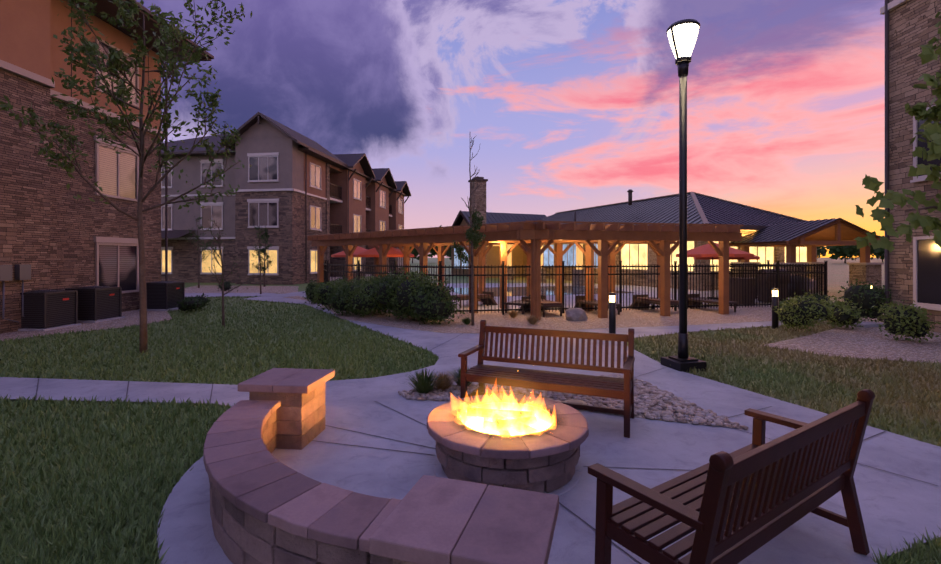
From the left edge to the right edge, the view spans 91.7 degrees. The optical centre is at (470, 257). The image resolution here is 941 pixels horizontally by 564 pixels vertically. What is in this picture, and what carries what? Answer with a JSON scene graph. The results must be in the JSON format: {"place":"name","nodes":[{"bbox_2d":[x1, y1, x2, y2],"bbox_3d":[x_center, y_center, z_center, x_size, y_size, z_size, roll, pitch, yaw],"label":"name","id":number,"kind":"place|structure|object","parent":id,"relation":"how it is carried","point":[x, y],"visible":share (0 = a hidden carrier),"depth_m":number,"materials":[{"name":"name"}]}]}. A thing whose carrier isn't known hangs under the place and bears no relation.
{"place":"outdoors","nodes":[
{"label":"outdoors","id":0,"kind":"place"},
{"bbox_2d":[451,136,485,325],"bbox_3d":[-0.040,-0.723,11.489,0.897,4.901,1.102,0,0,-2],"label":"tree","id":1,"kind":"object","parent":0,"point":[474,233],"depth_m":11.41,"materials":[{"name":"green plant"}]},
{"bbox_2d":[0,283,940,563],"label":"concrete paving","id":2,"kind":"structure","parent":0,"point":[896,509],"depth_m":4.05,"materials":[{"name":"grey concrete"}]},
{"bbox_2d":[254,226,264,293],"bbox_3d":[-9.781,0.127,21.053,0.618,3.201,1.536,0,0,-27],"label":"tree","id":3,"kind":"object","parent":2,"relation":"on","point":[259,236],"visible":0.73,"depth_m":21.13,"materials":[{"name":"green plant"}]},
{"bbox_2d":[249,225,267,269],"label":"small tree leaves","id":4,"kind":"object","parent":3,"relation":"attached to","point":[260,231],"visible":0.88,"depth_m":20.94,"materials":[{"name":"green plant"}]},
{"bbox_2d":[331,245,367,259],"bbox_3d":[-6.256,0.492,25.274,2.679,2.430,2.679,0,0,-24],"label":"umbrella","id":5,"kind":"object","parent":2,"relation":"on","point":[358,249],"visible":0.23,"depth_m":24.46,"materials":[{"name":"red fabric"}]},
{"bbox_2d":[203,368,558,563],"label":"seat wall","id":6,"kind":"structure","parent":2,"relation":"on","point":[267,506],"depth_m":2.28,"materials":[{"name":"beige stone"}]},
{"bbox_2d":[353,246,413,256],"bbox_3d":[-4.144,0.492,21.841,2.679,2.430,2.679,0,0,21],"label":"umbrella","id":7,"kind":"object","parent":2,"relation":"on","point":[392,252],"visible":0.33,"depth_m":20.84,"materials":[{"name":"red fabric"}]},
{"bbox_2d":[451,291,497,307],"bbox_3d":[0.189,1.625,16.108,1.950,0.769,0.660,0,0,-39],"label":"lounger","id":8,"kind":"object","parent":2,"relation":"on","point":[481,298],"visible":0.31,"depth_m":16.08,"materials":[{"name":"brown wicker"}]},
{"bbox_2d":[427,394,588,495],"bbox_3d":[0.296,1.522,3.756,1.310,0.410,1.306,0,0,-2],"label":"fire pit","id":9,"kind":"object","parent":2,"relation":"on","point":[547,462],"visible":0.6,"depth_m":3.34,"materials":[{"name":"stone"}]},
{"bbox_2d":[467,407,537,435],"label":"flames","id":10,"kind":"object","parent":9,"relation":"on","point":[506,422],"depth_m":3.72,"materials":[{"name":"yellow"}]},
{"bbox_2d":[450,399,560,437],"bbox_3d":[0.298,1.313,3.756,1.000,0.001,1.000,0,0,-2],"label":"bowl","id":11,"kind":"object","parent":9,"relation":"on","point":[557,420],"visible":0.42,"depth_m":3.65,"materials":[{"name":"black"}]},
{"bbox_2d":[307,220,743,319],"bbox_3d":[0.264,0.380,16.555,16.701,2.695,7.228,0,0,27],"label":"pergola","id":12,"kind":"object","parent":2,"relation":"on","point":[529,238],"visible":0.9,"depth_m":13.63,"materials":[{"name":"brown wood"}]},
{"bbox_2d":[458,320,634,437],"bbox_3d":[0.815,1.234,4.925,1.775,0.947,0.683,0,0,23],"label":"bench","id":13,"kind":"object","parent":2,"relation":"on","point":[480,373],"visible":0.9,"depth_m":4.95,"materials":[{"name":"brown wood"}]},
{"bbox_2d":[609,292,615,333],"bbox_3d":[3.000,1.237,9.655,0.156,0.980,0.160,0,0,-2],"label":"bollard","id":14,"kind":"object","parent":2,"relation":"on","point":[612,312],"visible":0.9,"depth_m":9.60,"materials":[{"name":"black metal"}]},
{"bbox_2d":[630,294,678,309],"bbox_3d":[5.820,1.625,14.622,0.660,0.769,1.950,0,0,-17],"label":"lounger","id":15,"kind":"object","parent":2,"relation":"on","point":[653,301],"visible":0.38,"depth_m":14.66,"materials":[{"name":"brown wicker"}]},
{"bbox_2d":[676,243,753,299],"bbox_3d":[9.870,0.492,18.596,2.679,2.430,2.679,0,0,-24],"label":"umbrella","id":16,"kind":"object","parent":2,"relation":"on","point":[706,250],"visible":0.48,"depth_m":17.79,"materials":[{"name":"red fabric"},{"name":"metal"}]},
{"bbox_2d":[694,247,759,259],"bbox_3d":[11.127,0.542,19.938,2.402,2.330,2.402,0,0,21],"label":"umbrella","id":17,"kind":"object","parent":2,"relation":"on","point":[755,257],"visible":0.19,"depth_m":18.96,"materials":[{"name":"red fabric"}]},
{"bbox_2d":[588,389,874,563],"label":"bench","id":18,"kind":"object","parent":2,"relation":"on","point":[737,506],"visible":1,"depth_m":2.18,"materials":[{"name":"brown wood"}]},
{"bbox_2d":[771,299,792,322],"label":"shrub","id":19,"kind":"object","parent":2,"relation":"on","point":[780,302],"visible":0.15,"depth_m":11.86,"materials":[{"name":"green plant"}]},
{"bbox_2d":[0,258,940,563],"bbox_3d":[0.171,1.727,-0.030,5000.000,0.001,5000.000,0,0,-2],"label":"ground","id":20,"kind":"structure","parent":0,"point":[838,272],"depth_m":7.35,"materials":[{"name":"green plant"}]},
{"bbox_2d":[0,0,213,333],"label":"building","id":21,"kind":"structure","parent":20,"relation":"on","point":[55,233],"depth_m":12.48,"materials":[{"name":"stone"}]},
{"bbox_2d":[0,0,251,352],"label":"young tree","id":22,"kind":"object","parent":20,"relation":"on","point":[121,87],"depth_m":7.87,"materials":[{"name":"green plant"}]},
{"bbox_2d":[175,296,208,311],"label":"shrub","id":23,"kind":"object","parent":20,"relation":"on","point":[187,304],"visible":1,"depth_m":13.99,"materials":[{"name":"green plant"}]},
{"bbox_2d":[188,293,210,306],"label":"shrub","id":24,"kind":"object","parent":20,"relation":"on","point":[205,300],"visible":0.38,"depth_m":15.07,"materials":[{"name":"green plant"}]},
{"bbox_2d":[208,221,251,327],"bbox_3d":[-5.864,0.428,11.299,1.101,2.600,0.774,0,0,-35],"label":"tree","id":25,"kind":"object","parent":20,"relation":"on","point":[218,240],"visible":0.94,"depth_m":11.21,"materials":[{"name":"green plant"}]},
{"bbox_2d":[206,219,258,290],"bbox_3d":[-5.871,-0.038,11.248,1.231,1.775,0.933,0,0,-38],"label":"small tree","id":26,"kind":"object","parent":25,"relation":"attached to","point":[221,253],"visible":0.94,"depth_m":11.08,"materials":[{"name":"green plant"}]},
{"bbox_2d":[161,112,410,284],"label":"building","id":27,"kind":"structure","parent":20,"relation":"on","point":[295,190],"depth_m":30.86,"materials":[{"name":"stone"}]},
{"bbox_2d":[0,285,940,428],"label":"gravel beds","id":28,"kind":"object","parent":20,"relation":"on","point":[865,343],"visible":0.44,"depth_m":11.57,"materials":[{"name":"beige gravel"}]},
{"bbox_2d":[18,289,81,330],"bbox_3d":[-10.327,1.262,11.083,0.950,0.930,0.950,0,0,3],"label":"ac unit","id":29,"kind":"object","parent":28,"relation":"on","point":[49,309],"visible":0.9,"depth_m":10.80,"materials":[{"name":"grey painted metal"}]},
{"bbox_2d":[65,286,124,322],"bbox_3d":[-10.253,1.262,12.431,0.950,0.930,0.950,0,0,3],"label":"ac unit","id":30,"kind":"object","parent":28,"relation":"on","point":[96,304],"visible":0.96,"depth_m":12.14,"materials":[{"name":"grey metal"}]},
{"bbox_2d":[138,281,184,310],"bbox_3d":[-10.111,1.262,15.027,0.950,0.930,0.950,0,0,3],"label":"ac unit","id":31,"kind":"object","parent":28,"relation":"on","point":[163,295],"visible":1,"depth_m":14.64,"materials":[{"name":"grey metal"}]},
{"bbox_2d":[190,220,216,287],"bbox_3d":[-14.967,-0.243,25.265,1.383,3.941,1.940,0,0,-35],"label":"tree","id":32,"kind":"object","parent":28,"relation":"on","point":[199,254],"visible":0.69,"depth_m":25.47,"materials":[{"name":"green plant"}]},
{"bbox_2d":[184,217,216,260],"bbox_3d":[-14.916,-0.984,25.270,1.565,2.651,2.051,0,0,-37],"label":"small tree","id":33,"kind":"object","parent":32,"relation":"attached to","point":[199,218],"visible":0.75,"depth_m":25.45,"materials":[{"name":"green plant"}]},
{"bbox_2d":[217,280,232,290],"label":"shrub","id":34,"kind":"object","parent":28,"relation":"on","point":[227,285],"visible":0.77,"depth_m":22.85,"materials":[{"name":"green plant"}]},
{"bbox_2d":[260,242,268,286],"bbox_3d":[-11.928,0.027,26.550,0.583,3.401,0.632,0,0,-28],"label":"tree","id":35,"kind":"object","parent":28,"relation":"on","point":[264,264],"visible":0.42,"depth_m":26.54,"materials":[{"name":"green plant"}]},
{"bbox_2d":[259,226,272,273],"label":"small tree leaves","id":36,"kind":"object","parent":35,"relation":"attached to","point":[266,235],"visible":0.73,"depth_m":26.53,"materials":[{"name":"green plant"}]},
{"bbox_2d":[303,280,326,303],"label":"shrub","id":37,"kind":"object","parent":28,"relation":"on","point":[310,295],"visible":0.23,"depth_m":16.59,"materials":[{"name":"green plant"}]},
{"bbox_2d":[309,280,338,307],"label":"shrub","id":38,"kind":"object","parent":28,"relation":"on","point":[322,291],"visible":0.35,"depth_m":15.02,"materials":[{"name":"green plant"}]},
{"bbox_2d":[327,276,349,295],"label":"shrub","id":39,"kind":"object","parent":28,"relation":"on","point":[340,283],"visible":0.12,"depth_m":15.02,"materials":[{"name":"green plant"}]},
{"bbox_2d":[321,274,367,315],"bbox_3d":[-3.590,1.109,13.540,1.710,1.243,1.322,0,0,-2],"label":"shrub","id":40,"kind":"object","parent":28,"relation":"on","point":[338,298],"visible":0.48,"depth_m":13.23,"materials":[{"name":"green plant"}]},
{"bbox_2d":[346,275,370,309],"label":"shrub","id":41,"kind":"object","parent":28,"relation":"on","point":[357,281],"visible":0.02,"depth_m":14.45,"materials":[{"name":"green plant"}]},
{"bbox_2d":[339,275,388,316],"bbox_3d":[-2.920,1.116,13.048,1.620,1.198,1.377,0,0,-2],"label":"shrub","id":42,"kind":"object","parent":28,"relation":"on","point":[361,302],"visible":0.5,"depth_m":12.78,"materials":[{"name":"green plant"}]},
{"bbox_2d":[371,271,393,313],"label":"shrub","id":43,"kind":"object","parent":28,"relation":"on","point":[379,310],"visible":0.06,"depth_m":13.69,"materials":[{"name":"green plant"}]},
{"bbox_2d":[365,267,414,320],"bbox_3d":[-1.938,0.985,12.338,1.671,1.468,1.281,0,0,-26],"label":"shrub","id":44,"kind":"object","parent":28,"relation":"on","point":[383,292],"visible":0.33,"depth_m":12.15,"materials":[{"name":"green plant"}]},
{"bbox_2d":[389,267,445,321],"bbox_3d":[-1.312,1.003,12.087,1.694,1.495,1.471,0,0,-2],"label":"shrub","id":45,"kind":"object","parent":28,"relation":"on","point":[404,288],"visible":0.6,"depth_m":11.74,"materials":[{"name":"green plant"}]},
{"bbox_2d":[408,276,464,324],"bbox_3d":[-0.887,1.092,11.614,1.551,1.303,1.214,0,0,-2],"label":"shrub","id":46,"kind":"object","parent":28,"relation":"on","point":[439,305],"visible":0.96,"depth_m":11.43,"materials":[{"name":"green plant"}]},
{"bbox_2d":[458,318,470,324],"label":"tuft","id":47,"kind":"object","parent":28,"relation":"on","point":[465,321],"visible":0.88,"depth_m":11.53,"materials":[{"name":"green plant"}]},
{"bbox_2d":[507,310,518,317],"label":"tuft","id":48,"kind":"object","parent":28,"relation":"on","point":[513,314],"visible":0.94,"depth_m":12.83,"materials":[{"name":"brown plant"}]},
{"bbox_2d":[504,295,545,313],"bbox_3d":[1.853,1.625,14.537,0.660,0.769,1.915,0,0,35],"label":"lounger","id":49,"kind":"object","parent":28,"relation":"on","point":[519,303],"visible":0.38,"depth_m":13.89,"materials":[{"name":"brown wicker"}]},
{"bbox_2d":[526,315,539,323],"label":"tuft","id":50,"kind":"object","parent":28,"relation":"on","point":[532,319],"visible":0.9,"depth_m":11.57,"materials":[{"name":"brown plant"}]},
{"bbox_2d":[520,296,563,316],"bbox_3d":[2.076,1.625,13.971,0.660,0.769,1.950,0,0,-18],"label":"lounger","id":51,"kind":"object","parent":28,"relation":"on","point":[548,304],"visible":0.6,"depth_m":13.18,"materials":[{"name":"brown wood"}]},
{"bbox_2d":[398,373,748,429],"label":"stones","id":52,"kind":"object","parent":28,"relation":"on","point":[650,394],"visible":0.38,"depth_m":5.39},
{"bbox_2d":[402,368,447,393],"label":"tuft","id":53,"kind":"object","parent":52,"relation":"on","point":[423,384],"visible":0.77,"depth_m":5.65,"materials":[{"name":"green plant"}]},
{"bbox_2d":[428,371,459,389],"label":"tuft","id":54,"kind":"object","parent":52,"relation":"on","point":[444,384],"visible":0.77,"depth_m":5.79,"materials":[{"name":"brown plant"}]},
{"bbox_2d":[446,366,472,385],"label":"tuft","id":55,"kind":"object","parent":52,"relation":"on","point":[458,381],"visible":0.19,"depth_m":5.95,"materials":[{"name":"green plant"}]},
{"bbox_2d":[564,399,586,409],"bbox_3d":[1.188,1.675,5.192,0.256,0.045,0.260,0,0,-2],"label":"rock","id":56,"kind":"object","parent":52,"relation":"on","point":[573,401],"visible":0.52,"depth_m":5.21,"materials":[{"name":"grey stone"}]},
{"bbox_2d":[323,260,826,314],"bbox_3d":[1.474,0.919,17.182,21.491,1.615,8.861,0,0,14],"label":"pool fence","id":57,"kind":"object","parent":28,"relation":"on","point":[797,272],"visible":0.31,"depth_m":14.59,"materials":[{"name":"black metal"}]},
{"bbox_2d":[565,308,587,320],"bbox_3d":[2.870,1.611,12.361,0.593,0.497,0.434,0,0,-2],"label":"boulder","id":58,"kind":"object","parent":28,"relation":"on","point":[576,314],"visible":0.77,"depth_m":12.22,"materials":[{"name":"grey stone"}]},
{"bbox_2d":[574,295,621,314],"bbox_3d":[3.855,1.625,14.263,0.660,0.769,1.915,0,0,-18],"label":"lounger","id":59,"kind":"object","parent":28,"relation":"on","point":[594,302],"visible":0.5,"depth_m":14.36,"materials":[{"name":"brown wood"}]},
{"bbox_2d":[688,294,737,311],"bbox_3d":[7.698,1.625,14.931,0.660,0.769,1.915,0,0,-16],"label":"lounger","id":60,"kind":"object","parent":28,"relation":"on","point":[714,301],"visible":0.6,"depth_m":14.88,"materials":[{"name":"brown wood"}]},
{"bbox_2d":[729,269,788,304],"bbox_3d":[10.761,1.079,17.107,2.954,1.247,0.954,0,0,-26],"label":"bin and grill","id":61,"kind":"object","parent":28,"relation":"on","point":[758,287],"visible":0.4,"depth_m":17.20,"materials":[{"name":"brown metal"}]},
{"bbox_2d":[787,290,835,303],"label":"shrub","id":62,"kind":"object","parent":28,"relation":"on","point":[820,297],"visible":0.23,"depth_m":13.37,"materials":[{"name":"green plant"}]},
{"bbox_2d":[819,296,866,328],"bbox_3d":[8.982,1.335,11.133,0.956,0.761,1.194,0,0,-2],"label":"shrub","id":63,"kind":"object","parent":28,"relation":"on","point":[842,313],"visible":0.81,"depth_m":10.82,"materials":[{"name":"green plant"}]},
{"bbox_2d":[833,278,890,321],"bbox_3d":[10.324,1.120,11.831,1.508,1.163,1.227,0,0,-2],"label":"shrub","id":64,"kind":"object","parent":28,"relation":"on","point":[867,298],"visible":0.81,"depth_m":11.62,"materials":[{"name":"green plant"}]},
{"bbox_2d":[871,299,940,342],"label":"shrub","id":65,"kind":"object","parent":28,"relation":"on","point":[900,320],"visible":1,"depth_m":9.16,"materials":[{"name":"green leaf"}]},
{"bbox_2d":[451,177,816,290],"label":"clubhouse","id":66,"kind":"structure","parent":20,"relation":"on","point":[703,209],"depth_m":28.24,"materials":[{"name":"stone"}]},
{"bbox_2d":[410,225,884,262],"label":"distant trees","id":67,"kind":"object","parent":20,"relation":"on","point":[845,252],"depth_m":131.53,"materials":[{"name":"green plant"}]},
{"bbox_2d":[661,19,706,371],"bbox_3d":[3.304,-0.959,7.093,0.546,5.372,0.546,0,0,-2],"label":"lamp post","id":68,"kind":"object","parent":20,"relation":"on","point":[682,360],"visible":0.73,"depth_m":7.04,"materials":[{"name":"black metal"}]},
{"bbox_2d":[667,23,698,58],"bbox_3d":[3.304,-3.298,7.093,0.452,0.450,0.452,0,0,-2],"label":"lamp","id":69,"kind":"object","parent":68,"relation":"attached to","point":[685,35],"visible":0.83,"depth_m":6.95,"materials":[{"name":"white glass"}]},
{"bbox_2d":[772,288,778,328],"bbox_3d":[7.385,1.237,11.060,0.156,0.980,0.160,0,0,-2],"label":"bollard","id":70,"kind":"object","parent":20,"relation":"on","point":[775,302],"visible":0.98,"depth_m":11.01,"materials":[{"name":"black metal"}]},
{"bbox_2d":[752,276,815,297],"bbox_3d":[13.989,1.237,20.555,2.680,0.940,2.680,0,0,-2],"label":"covered spa","id":71,"kind":"object","parent":20,"relation":"on","point":[801,286],"visible":0.06,"depth_m":19.34,"materials":[{"name":"black"}]},
{"bbox_2d":[773,293,831,331],"bbox_3d":[7.655,1.228,10.524,1.052,1.015,1.126,0,0,-2],"label":"shrub","id":72,"kind":"object","parent":20,"relation":"on","point":[801,312],"visible":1,"depth_m":10.33,"materials":[{"name":"green plant"}]},
{"bbox_2d":[729,218,883,290],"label":"entry pavilion","id":73,"kind":"structure","parent":20,"relation":"on","point":[810,235],"depth_m":20.96,"materials":[{"name":"wood"}]},
{"bbox_2d":[854,0,940,332],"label":"building","id":74,"kind":"structure","parent":20,"relation":"on","point":[912,270],"depth_m":11.12,"materials":[{"name":"stone"}]},
{"bbox_2d":[136,0,884,257],"label":"sky","id":75,"kind":"structure","parent":0,"point":[567,105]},
{"bbox_2d":[450,286,633,295],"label":"pool water","id":76,"kind":"structure","parent":0,"point":[518,290],"depth_m":23.33,"materials":[{"name":"blue liquid"}]},
{"bbox_2d":[854,44,940,252],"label":"tree","id":77,"kind":"object","parent":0,"point":[916,220],"depth_m":4.72,"materials":[{"name":"green plant"}]},
{"bbox_2d":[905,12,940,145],"bbox_3d":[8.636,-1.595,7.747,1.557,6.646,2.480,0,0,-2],"label":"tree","id":78,"kind":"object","parent":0,"point":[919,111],"depth_m":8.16,"materials":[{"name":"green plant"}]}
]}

